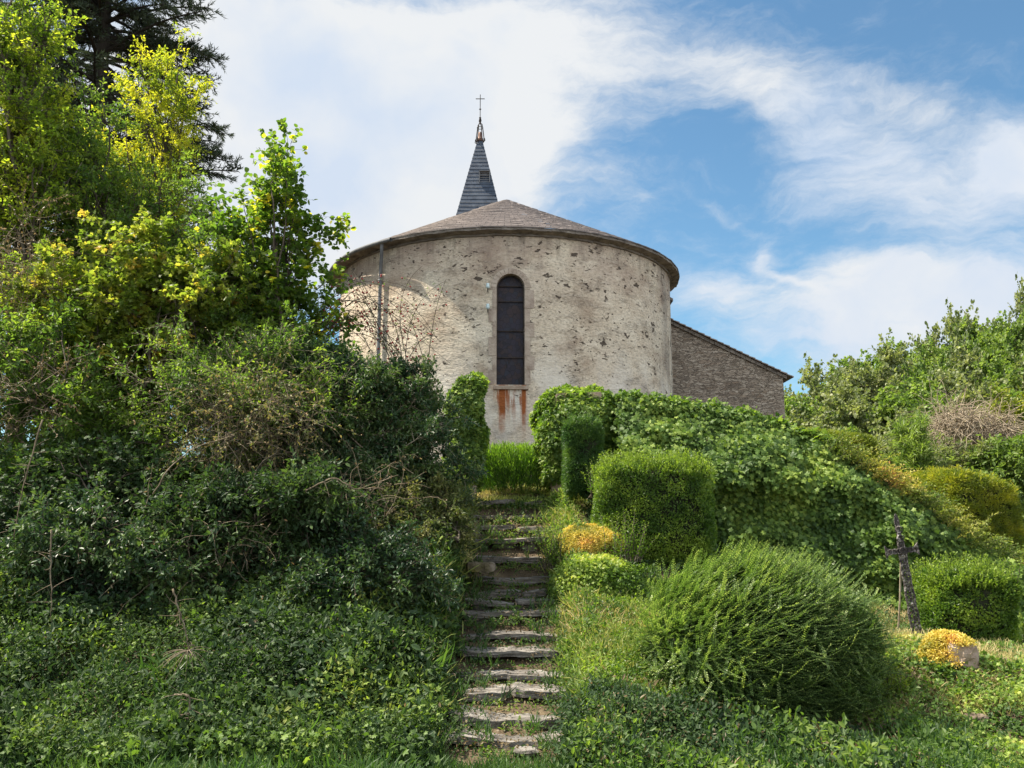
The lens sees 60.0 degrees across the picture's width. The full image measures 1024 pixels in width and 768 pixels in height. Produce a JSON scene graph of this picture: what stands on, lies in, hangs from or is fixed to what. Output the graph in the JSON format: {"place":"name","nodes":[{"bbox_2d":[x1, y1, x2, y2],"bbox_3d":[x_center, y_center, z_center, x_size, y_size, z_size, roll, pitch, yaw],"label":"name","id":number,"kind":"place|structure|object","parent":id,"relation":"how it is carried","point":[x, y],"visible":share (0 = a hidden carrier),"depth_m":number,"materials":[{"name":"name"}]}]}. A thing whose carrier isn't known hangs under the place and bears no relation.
{"place":"outdoors","nodes":[
{"label":"outdoors","id":0,"kind":"place"},
{"bbox_2d":[0,718,836,767],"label":"grass","id":1,"kind":"structure","parent":0,"point":[504,762],"depth_m":7.24,"materials":[{"name":"green plant"}]},
{"bbox_2d":[0,455,1023,767],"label":"ground","id":2,"kind":"structure","parent":0,"point":[516,661],"depth_m":9.71,"materials":[{"name":"soil"}]},
{"bbox_2d":[0,0,106,442],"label":"maple tree","id":3,"kind":"object","parent":2,"relation":"on","point":[21,124],"visible":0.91,"depth_m":14.15,"materials":[{"name":"green plant"}]},
{"bbox_2d":[0,175,150,449],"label":"dead bramble","id":4,"kind":"object","parent":2,"relation":"on","point":[16,308],"visible":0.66,"depth_m":11.72,"materials":[{"name":"brown plant"}]},
{"bbox_2d":[0,285,182,504],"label":"elder shrub","id":5,"kind":"object","parent":2,"relation":"on","point":[104,419],"visible":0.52,"depth_m":11.44,"materials":[{"name":"green plant"}]},
{"bbox_2d":[0,243,193,463],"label":"cornel shrub","id":6,"kind":"object","parent":2,"relation":"on","point":[124,339],"visible":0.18,"depth_m":12.51,"materials":[{"name":"green plant"}]},
{"bbox_2d":[0,56,219,429],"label":"ash tree","id":7,"kind":"object","parent":2,"relation":"on","point":[96,151],"visible":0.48,"depth_m":14.81,"materials":[{"name":"green plant"}]},
{"bbox_2d":[0,0,243,442],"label":"dark conifer","id":8,"kind":"object","parent":2,"relation":"on","point":[102,41],"visible":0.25,"depth_m":22.32,"materials":[{"name":"green plant"}]},
{"bbox_2d":[0,417,243,555],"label":"ivy thicket","id":9,"kind":"object","parent":2,"relation":"on","point":[133,473],"visible":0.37,"depth_m":10.62,"materials":[{"name":"green plant"}]},
{"bbox_2d":[0,474,263,637],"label":"bramble bush","id":10,"kind":"object","parent":2,"relation":"on","point":[77,536],"visible":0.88,"depth_m":9.62,"materials":[{"name":"green plant"}]},
{"bbox_2d":[1,420,47,539],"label":"dry branch","id":11,"kind":"object","parent":10,"relation":"attached to","point":[28,465],"visible":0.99,"depth_m":9.57,"materials":[{"name":"brown wood"}]},
{"bbox_2d":[0,200,295,459],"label":"field maple","id":12,"kind":"object","parent":2,"relation":"on","point":[140,279],"visible":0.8,"depth_m":12.42,"materials":[{"name":"green plant"}]},
{"bbox_2d":[79,21,217,450],"bbox_3d":[-6.684,-2.760,16.099,2.734,8.526,2.604,6,-11,-31],"label":"robinia tree","id":13,"kind":"object","parent":2,"relation":"on","point":[183,106],"visible":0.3,"depth_m":16.54,"materials":[{"name":"green plant"}]},
{"bbox_2d":[1,480,454,738],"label":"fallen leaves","id":14,"kind":"object","parent":2,"relation":"on","point":[439,704],"visible":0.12,"depth_m":8.78,"materials":[{"name":"brown plant"}]},
{"bbox_2d":[0,483,458,749],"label":"pale herbs","id":15,"kind":"object","parent":2,"relation":"on","point":[115,699],"visible":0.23,"depth_m":8.84,"materials":[{"name":"green plant"}]},
{"bbox_2d":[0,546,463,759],"bbox_3d":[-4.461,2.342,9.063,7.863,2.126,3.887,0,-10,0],"label":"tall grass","id":16,"kind":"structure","parent":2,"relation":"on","point":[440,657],"depth_m":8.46,"materials":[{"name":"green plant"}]},
{"bbox_2d":[0,459,465,767],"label":"ivy ground cover","id":17,"kind":"object","parent":2,"relation":"on","point":[219,735],"visible":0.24,"depth_m":7.95,"materials":[{"name":"green plant"}]},
{"bbox_2d":[0,503,465,767],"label":"bank grass","id":18,"kind":"structure","parent":2,"relation":"on","point":[239,764],"depth_m":7.18,"materials":[{"name":"green plant"}]},
{"bbox_2d":[0,437,471,767],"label":"herb carpet","id":19,"kind":"object","parent":2,"relation":"on","point":[14,694],"visible":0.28,"depth_m":8.26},
{"bbox_2d":[26,530,72,620],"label":"dry branch","id":20,"kind":"object","parent":19,"relation":"on","point":[50,553],"visible":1,"depth_m":8.82,"materials":[{"name":"brown wood"}]},
{"bbox_2d":[159,582,211,679],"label":"dry branch","id":21,"kind":"object","parent":19,"relation":"on","point":[180,617],"visible":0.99,"depth_m":8.16,"materials":[{"name":"wood"}]},
{"bbox_2d":[102,309,377,477],"bbox_3d":[-3.598,0.459,11.760,3.480,2.797,2.164,3,-10,-17],"label":"spindle shrub","id":22,"kind":"object","parent":2,"relation":"on","point":[248,353],"visible":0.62,"depth_m":11.57,"materials":[{"name":"green plant"}]},
{"bbox_2d":[150,215,330,458],"bbox_3d":[-3.985,-0.545,12.894,2.884,3.738,1.828,0,-10,0],"label":"dogwood shrub","id":23,"kind":"object","parent":2,"relation":"on","point":[198,236],"visible":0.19,"depth_m":12.72,"materials":[{"name":"green plant"}]},
{"bbox_2d":[37,438,446,614],"bbox_3d":[-3.042,1.686,10.290,4.496,2.182,2.050,4,-10,-22],"label":"dead bramble","id":24,"kind":"object","parent":2,"relation":"on","point":[375,487],"visible":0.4,"depth_m":10.08,"materials":[{"name":"brown plant"}]},
{"bbox_2d":[125,327,361,493],"bbox_3d":[-3.381,0.573,11.279,3.019,2.537,2.452,0,-10,0],"label":"dead bramble","id":25,"kind":"object","parent":2,"relation":"on","point":[255,435],"visible":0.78,"depth_m":11.05,"materials":[{"name":"brown plant"}]},
{"bbox_2d":[124,445,408,591],"bbox_3d":[-2.928,1.715,10.483,3.187,1.942,1.987,3,-10,-16],"label":"bramble bush","id":26,"kind":"object","parent":2,"relation":"on","point":[292,501],"visible":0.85,"depth_m":10.14,"materials":[{"name":"green plant"}]},
{"bbox_2d":[152,430,234,494],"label":"dry branch","id":27,"kind":"object","parent":26,"relation":"on","point":[161,481],"visible":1,"depth_m":9.91,"materials":[{"name":"brown wood"}]},
{"bbox_2d":[183,117,363,373],"bbox_3d":[-3.571,-1.288,13.404,2.759,5.320,2.038,0,-10,0],"label":"hazel tree","id":28,"kind":"object","parent":2,"relation":"on","point":[269,199],"visible":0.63,"depth_m":13.30,"materials":[{"name":"green plant"}]},
{"bbox_2d":[192,274,362,416],"bbox_3d":[-4.529,-0.552,16.176,4.008,4.077,2.763,0,-10,0],"label":"hawthorn","id":29,"kind":"object","parent":2,"relation":"on","point":[349,345],"depth_m":15.51,"materials":[{"name":"green plant"}]},
{"bbox_2d":[191,323,387,487],"bbox_3d":[-2.953,0.636,12.216,2.693,3.046,2.107,0,-10,0],"label":"blackthorn","id":30,"kind":"object","parent":2,"relation":"on","point":[343,363],"visible":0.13,"depth_m":11.96,"materials":[{"name":"green plant"}]},
{"bbox_2d":[212,501,469,620],"bbox_3d":[-1.869,2.277,9.943,2.825,1.908,1.757,3,-10,-15],"label":"bramble bush","id":31,"kind":"object","parent":2,"relation":"on","point":[387,569],"visible":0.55,"depth_m":9.84,"materials":[{"name":"green plant"}]},
{"bbox_2d":[306,470,397,498],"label":"dry branch","id":32,"kind":"object","parent":2,"relation":"on","point":[345,484],"visible":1,"depth_m":9.94,"materials":[{"name":"brown wood"}]},
{"bbox_2d":[295,266,453,414],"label":"wild rose","id":33,"kind":"object","parent":2,"relation":"on","point":[332,326],"visible":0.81,"depth_m":13.39,"materials":[{"name":"brown plant"}]},
{"bbox_2d":[274,336,490,516],"bbox_3d":[-1.917,0.823,12.296,3.266,2.988,2.294,0,-10,0],"label":"privet bush","id":34,"kind":"object","parent":2,"relation":"on","point":[394,412],"visible":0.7,"depth_m":11.97,"materials":[{"name":"green plant"}]},
{"bbox_2d":[318,465,489,566],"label":"bank shrub","id":35,"kind":"object","parent":2,"relation":"on","point":[456,516],"visible":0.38,"depth_m":11.35,"materials":[{"name":"green plant"}]},
{"bbox_2d":[441,477,489,578],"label":"overhanging grass","id":36,"kind":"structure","parent":2,"relation":"on","point":[468,559],"depth_m":12.11,"materials":[{"name":"green plant"}]},
{"bbox_2d":[441,370,490,500],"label":"ivy clad pillar","id":37,"kind":"structure","parent":2,"relation":"on","point":[472,387],"depth_m":14.73,"materials":[{"name":"plant"}]},
{"bbox_2d":[439,499,569,749],"bbox_3d":[-0.033,2.740,11.677,1.497,2.672,7.292,0,-10,0],"label":"stone stairway","id":38,"kind":"object","parent":2,"relation":"on","point":[486,565],"visible":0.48,"depth_m":10.01,"materials":[{"name":"grey stone"}]},
{"bbox_2d":[435,499,574,750],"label":"step litter","id":39,"kind":"object","parent":38,"relation":"on","point":[506,743],"visible":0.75,"depth_m":9.55,"materials":[{"name":"brown plant"}]},
{"bbox_2d":[387,468,628,751],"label":"edge grass","id":40,"kind":"structure","parent":2,"relation":"on","point":[569,613],"depth_m":10.30,"materials":[{"name":"green plant"}]},
{"bbox_2d":[480,440,541,492],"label":"spiky shrub","id":41,"kind":"object","parent":2,"relation":"on","point":[504,465],"visible":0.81,"depth_m":15.59,"materials":[{"name":"green plant"}]},
{"bbox_2d":[424,494,599,760],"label":"step weeds","id":42,"kind":"object","parent":2,"relation":"on","point":[454,706],"visible":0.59,"depth_m":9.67,"materials":[{"name":"green plant"}]},
{"bbox_2d":[513,746,538,755],"bbox_3d":[0.116,3.235,7.817,0.243,0.068,0.203,0,-10,0],"label":"stone","id":43,"kind":"object","parent":2,"relation":"on","point":[529,749],"visible":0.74,"depth_m":7.75,"materials":[{"name":"grey stone"}]},
{"bbox_2d":[476,481,592,508],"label":"churchyard grass","id":44,"kind":"structure","parent":2,"relation":"on","point":[534,491],"depth_m":15.70,"materials":[{"name":"green plant"}]},
{"bbox_2d":[521,516,566,569],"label":"leafy shoot","id":45,"kind":"object","parent":2,"relation":"on","point":[548,558],"visible":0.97,"depth_m":12.16,"materials":[{"name":"green plant"}]},
{"bbox_2d":[329,94,793,462],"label":"church","id":46,"kind":"structure","parent":2,"relation":"on","point":[532,310],"depth_m":23.14,"materials":[{"name":"stone"}]},
{"bbox_2d":[488,268,533,389],"bbox_3d":[-0.017,-1.391,22.626,1.160,3.151,0.433,0,-10,0],"label":"window","id":47,"kind":"structure","parent":46,"relation":"in","point":[512,364],"depth_m":22.61,"materials":[{"name":"glass"}]},
{"bbox_2d":[528,383,620,493],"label":"ivy clad pillar","id":48,"kind":"structure","parent":2,"relation":"on","point":[552,406],"depth_m":15.36,"materials":[{"name":"plant"}]},
{"bbox_2d":[559,410,605,499],"bbox_3d":[1.153,1.165,14.508,0.769,1.516,0.810,0,-10,0],"label":"upright yew","id":49,"kind":"object","parent":2,"relation":"on","point":[582,440],"visible":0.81,"depth_m":14.25,"materials":[{"name":"green plant"}]},
{"bbox_2d":[546,552,644,604],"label":"bush","id":50,"kind":"object","parent":2,"relation":"on","point":[602,569],"visible":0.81,"depth_m":11.33,"materials":[{"name":"green plant"}]},
{"bbox_2d":[569,534,626,558],"bbox_3d":[1.166,2.551,12.764,1.094,0.968,1.196,0,-10,0],"label":"earth mound","id":51,"kind":"object","parent":2,"relation":"on","point":[593,542],"visible":0.02,"depth_m":12.34,"materials":[{"name":"soil"}]},
{"bbox_2d":[546,518,636,570],"bbox_3d":[1.169,2.421,12.783,1.367,0.959,1.486,0,-10,0],"label":"ivy carpet","id":52,"kind":"object","parent":51,"relation":"on","point":[598,524],"visible":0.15,"depth_m":12.52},
{"bbox_2d":[557,521,626,559],"bbox_3d":[1.177,2.352,12.793,1.198,0.788,1.414,0,-10,0],"label":"stonecrop","id":53,"kind":"object","parent":51,"relation":"on","point":[591,530],"visible":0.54,"depth_m":12.30,"materials":[{"name":"yellow plant"}]},
{"bbox_2d":[547,549,702,718],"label":"slope grass","id":54,"kind":"structure","parent":2,"relation":"on","point":[621,640],"depth_m":9.86,"materials":[{"name":"green plant"}]},
{"bbox_2d":[597,506,659,561],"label":"leafy shoot","id":55,"kind":"object","parent":2,"relation":"on","point":[628,545],"visible":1,"depth_m":11.79,"materials":[{"name":"green plant"}]},
{"bbox_2d":[590,444,717,569],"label":"box hedge","id":56,"kind":"object","parent":2,"relation":"on","point":[670,497],"visible":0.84,"depth_m":12.53,"materials":[{"name":"green plant"}]},
{"bbox_2d":[546,673,923,767],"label":"nettle carpet","id":57,"kind":"object","parent":2,"relation":"on","point":[674,700],"visible":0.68,"depth_m":7.78,"materials":[{"name":"green plant"}]},
{"bbox_2d":[567,661,944,767],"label":"dead nettle stems","id":58,"kind":"object","parent":2,"relation":"on","point":[729,707],"visible":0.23,"depth_m":7.83,"materials":[{"name":"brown plant"}]},
{"bbox_2d":[618,536,911,725],"bbox_3d":[2.657,2.766,9.297,3.008,2.321,2.518,5,-11,-27],"label":"arching shrub","id":59,"kind":"object","parent":2,"relation":"on","point":[766,631],"visible":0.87,"depth_m":8.69,"materials":[{"name":"green plant"}]},
{"bbox_2d":[544,674,1023,767],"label":"corner grass","id":60,"kind":"structure","parent":2,"relation":"on","point":[967,748],"depth_m":7.49,"materials":[{"name":"green plant"}]},
{"bbox_2d":[556,673,1023,767],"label":"pale nettles","id":61,"kind":"object","parent":2,"relation":"on","point":[926,730],"visible":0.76,"depth_m":7.47,"materials":[{"name":"green plant"}]},
{"bbox_2d":[581,497,1023,645],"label":"terrace herbs","id":62,"kind":"object","parent":2,"relation":"on","point":[588,518],"visible":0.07,"depth_m":12.27,"materials":[{"name":"green plant"}]},
{"bbox_2d":[784,391,823,424],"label":"hill tree","id":63,"kind":"object","parent":2,"relation":"on","point":[804,406],"visible":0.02,"depth_m":51.41,"materials":[{"name":"green plant"}]},
{"bbox_2d":[784,351,837,421],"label":"hill tree","id":64,"kind":"object","parent":2,"relation":"on","point":[814,385],"visible":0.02,"depth_m":55.58,"materials":[{"name":"green plant"}]},
{"bbox_2d":[609,388,1023,634],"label":"ivy covered wall","id":65,"kind":"structure","parent":2,"relation":"on","point":[776,480],"depth_m":14.01,"materials":[{"name":"plant"}]},
{"bbox_2d":[815,426,1023,566],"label":"cotoneaster","id":66,"kind":"object","parent":65,"relation":"on","point":[931,498],"visible":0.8,"depth_m":13.86,"materials":[{"name":"green plant"}]},
{"bbox_2d":[787,371,883,434],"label":"hill tree","id":67,"kind":"object","parent":2,"relation":"on","point":[857,410],"visible":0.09,"depth_m":43.85,"materials":[{"name":"green plant"}]},
{"bbox_2d":[650,628,1023,767],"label":"bank ivy","id":68,"kind":"object","parent":2,"relation":"on","point":[1014,724],"visible":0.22,"depth_m":8.95,"materials":[{"name":"green plant"}]},
{"bbox_2d":[798,426,879,462],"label":"conifer hedge","id":69,"kind":"object","parent":2,"relation":"on","point":[870,440],"visible":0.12,"depth_m":20.03,"materials":[{"name":"green plant"}]},
{"bbox_2d":[830,349,881,373],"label":"hill tree","id":70,"kind":"object","parent":2,"relation":"on","point":[844,361],"depth_m":60.27,"materials":[{"name":"green plant"}]},
{"bbox_2d":[825,327,937,414],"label":"hill tree","id":71,"kind":"object","parent":2,"relation":"on","point":[869,376],"visible":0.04,"depth_m":52.09,"materials":[{"name":"green plant"}]},
{"bbox_2d":[850,373,912,426],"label":"hill tree","id":72,"kind":"object","parent":2,"relation":"on","point":[894,383],"depth_m":46.66,"materials":[{"name":"green plant"}]},
{"bbox_2d":[865,387,909,435],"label":"hill tree","id":73,"kind":"object","parent":2,"relation":"on","point":[887,410],"visible":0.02,"depth_m":44.50,"materials":[{"name":"green plant"}]},
{"bbox_2d":[871,663,911,699],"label":"leafy shoot","id":74,"kind":"object","parent":2,"relation":"on","point":[891,679],"visible":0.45,"depth_m":9.12,"materials":[{"name":"green plant"}]},
{"bbox_2d":[873,430,909,473],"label":"hillside bush","id":75,"kind":"object","parent":2,"relation":"on","point":[882,442],"visible":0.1,"depth_m":27.38,"materials":[{"name":"green plant"}]},
{"bbox_2d":[872,336,912,383],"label":"hill tree","id":76,"kind":"object","parent":2,"relation":"on","point":[875,367],"visible":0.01,"depth_m":61.59,"materials":[{"name":"green plant"}]},
{"bbox_2d":[867,406,933,449],"bbox_3d":[15.812,4.665,35.569,4.279,7.592,4.400,-8,-13,40],"label":"hill tree","id":77,"kind":"object","parent":2,"relation":"on","point":[878,428],"visible":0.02,"depth_m":35.49,"materials":[{"name":"green plant"}]},
{"bbox_2d":[884,513,923,636],"bbox_3d":[4.755,2.369,10.749,0.425,1.585,0.038,0,-10,0],"label":"iron cross","id":78,"kind":"object","parent":2,"relation":"on","point":[902,550],"visible":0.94,"depth_m":10.76,"materials":[{"name":"grey metal"}]},
{"bbox_2d":[874,408,962,478],"bbox_3d":[10.815,2.346,24.019,2.378,3.473,2.260,0,-10,0],"label":"young fir","id":79,"kind":"object","parent":2,"relation":"on","point":[907,440],"visible":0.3,"depth_m":23.85,"materials":[{"name":"green plant"}]},
{"bbox_2d":[884,369,962,417],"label":"hill tree","id":80,"kind":"object","parent":2,"relation":"on","point":[912,401],"visible":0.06,"depth_m":43.87,"materials":[{"name":"green plant"}]},
{"bbox_2d":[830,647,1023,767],"bbox_3d":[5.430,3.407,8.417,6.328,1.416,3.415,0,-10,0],"label":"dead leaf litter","id":81,"kind":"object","parent":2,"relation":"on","point":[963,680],"visible":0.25,"depth_m":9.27,"materials":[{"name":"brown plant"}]},
{"bbox_2d":[900,335,955,384],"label":"hill tree","id":82,"kind":"object","parent":2,"relation":"on","point":[922,365],"visible":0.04,"depth_m":50.84,"materials":[{"name":"green plant"}]},
{"bbox_2d":[900,321,958,374],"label":"hill tree","id":83,"kind":"object","parent":2,"relation":"on","point":[935,336],"visible":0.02,"depth_m":56.30,"materials":[{"name":"green plant"}]},
{"bbox_2d":[862,631,1023,699],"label":"crest ivy","id":84,"kind":"object","parent":2,"relation":"on","point":[1003,643],"visible":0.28,"depth_m":9.56,"materials":[{"name":"green plant"}]},
{"bbox_2d":[875,636,1023,721],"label":"ridge grass","id":85,"kind":"structure","parent":2,"relation":"on","point":[956,696],"depth_m":9.08,"materials":[{"name":"plant"}]},
{"bbox_2d":[910,297,989,365],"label":"hill tree","id":86,"kind":"object","parent":2,"relation":"on","point":[949,319],"visible":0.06,"depth_m":58.42,"materials":[{"name":"green plant"}]},
{"bbox_2d":[910,431,1007,478],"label":"hillside bush","id":87,"kind":"object","parent":2,"relation":"on","point":[965,453],"visible":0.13,"depth_m":24.89,"materials":[{"name":"green plant"}]},
{"bbox_2d":[942,642,978,672],"bbox_3d":[4.885,2.992,9.742,0.437,0.381,0.429,0,-10,0],"label":"stone","id":88,"kind":"object","parent":2,"relation":"on","point":[969,654],"visible":0.36,"depth_m":9.57,"materials":[{"name":"stone"}]},
{"bbox_2d":[913,628,977,667],"bbox_3d":[4.768,2.904,9.784,0.699,0.414,0.642,0,-10,0],"label":"stonecrop","id":89,"kind":"object","parent":88,"relation":"on","point":[934,643],"visible":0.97,"depth_m":9.66,"materials":[{"name":"yellow plant"}]},
{"bbox_2d":[902,464,1023,557],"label":"golden conifer hedge","id":90,"kind":"object","parent":2,"relation":"on","point":[983,497],"visible":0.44,"depth_m":16.75,"materials":[{"name":"plant"}]},
{"bbox_2d":[902,377,1023,464],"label":"dry shrub","id":91,"kind":"object","parent":2,"relation":"on","point":[960,427],"visible":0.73,"depth_m":25.77,"materials":[{"name":"brown plant"}]},
{"bbox_2d":[902,366,1023,434],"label":"hill tree","id":92,"kind":"object","parent":2,"relation":"on","point":[974,393],"visible":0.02,"depth_m":35.90,"materials":[{"name":"green plant"}]},
{"bbox_2d":[904,550,1022,646],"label":"clipped shrub","id":93,"kind":"object","parent":2,"relation":"on","point":[970,600],"visible":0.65,"depth_m":11.28,"materials":[{"name":"green plant"}]},
{"bbox_2d":[919,331,1020,404],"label":"hill tree","id":94,"kind":"object","parent":2,"relation":"on","point":[950,379],"visible":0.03,"depth_m":46.20,"materials":[{"name":"green plant"}]},
{"bbox_2d":[946,316,997,369],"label":"hill tree","id":95,"kind":"object","parent":2,"relation":"on","point":[962,325],"visible":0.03,"depth_m":57.76,"materials":[{"name":"green plant"}]},
{"bbox_2d":[953,310,1023,379],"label":"hill tree","id":96,"kind":"object","parent":2,"relation":"on","point":[1008,339],"visible":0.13,"depth_m":55.10,"materials":[{"name":"green plant"}]},
{"bbox_2d":[964,431,1023,539],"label":"hillside bush","id":97,"kind":"object","parent":2,"relation":"on","point":[1008,457],"visible":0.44,"depth_m":23.59,"materials":[{"name":"green plant"}]},
{"bbox_2d":[965,382,1023,476],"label":"hillside bush","id":98,"kind":"object","parent":2,"relation":"on","point":[996,400],"visible":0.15,"depth_m":26.84,"materials":[{"name":"green plant"}]},
{"bbox_2d":[970,353,1023,402],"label":"hill tree","id":99,"kind":"object","parent":2,"relation":"on","point":[994,373],"visible":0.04,"depth_m":44.46,"materials":[{"name":"green plant"}]},
{"bbox_2d":[987,274,1023,337],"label":"hill tree","id":100,"kind":"object","parent":2,"relation":"on","point":[1019,301],"visible":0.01,"depth_m":59.37,"materials":[{"name":"green plant"}]},
{"bbox_2d":[1006,340,1023,390],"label":"hill tree","id":101,"kind":"object","parent":2,"relation":"on","point":[1020,363],"visible":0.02,"depth_m":46.11,"materials":[{"name":"green plant"}]},
{"bbox_2d":[0,0,1023,455],"label":"sky","id":102,"kind":"structure","parent":0,"point":[819,178],"materials":[{"name":"blue"}]},
{"bbox_2d":[830,600,1023,671],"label":"terrace grass","id":103,"kind":"structure","parent":0,"point":[987,650],"depth_m":10.60,"materials":[{"name":"plant"}]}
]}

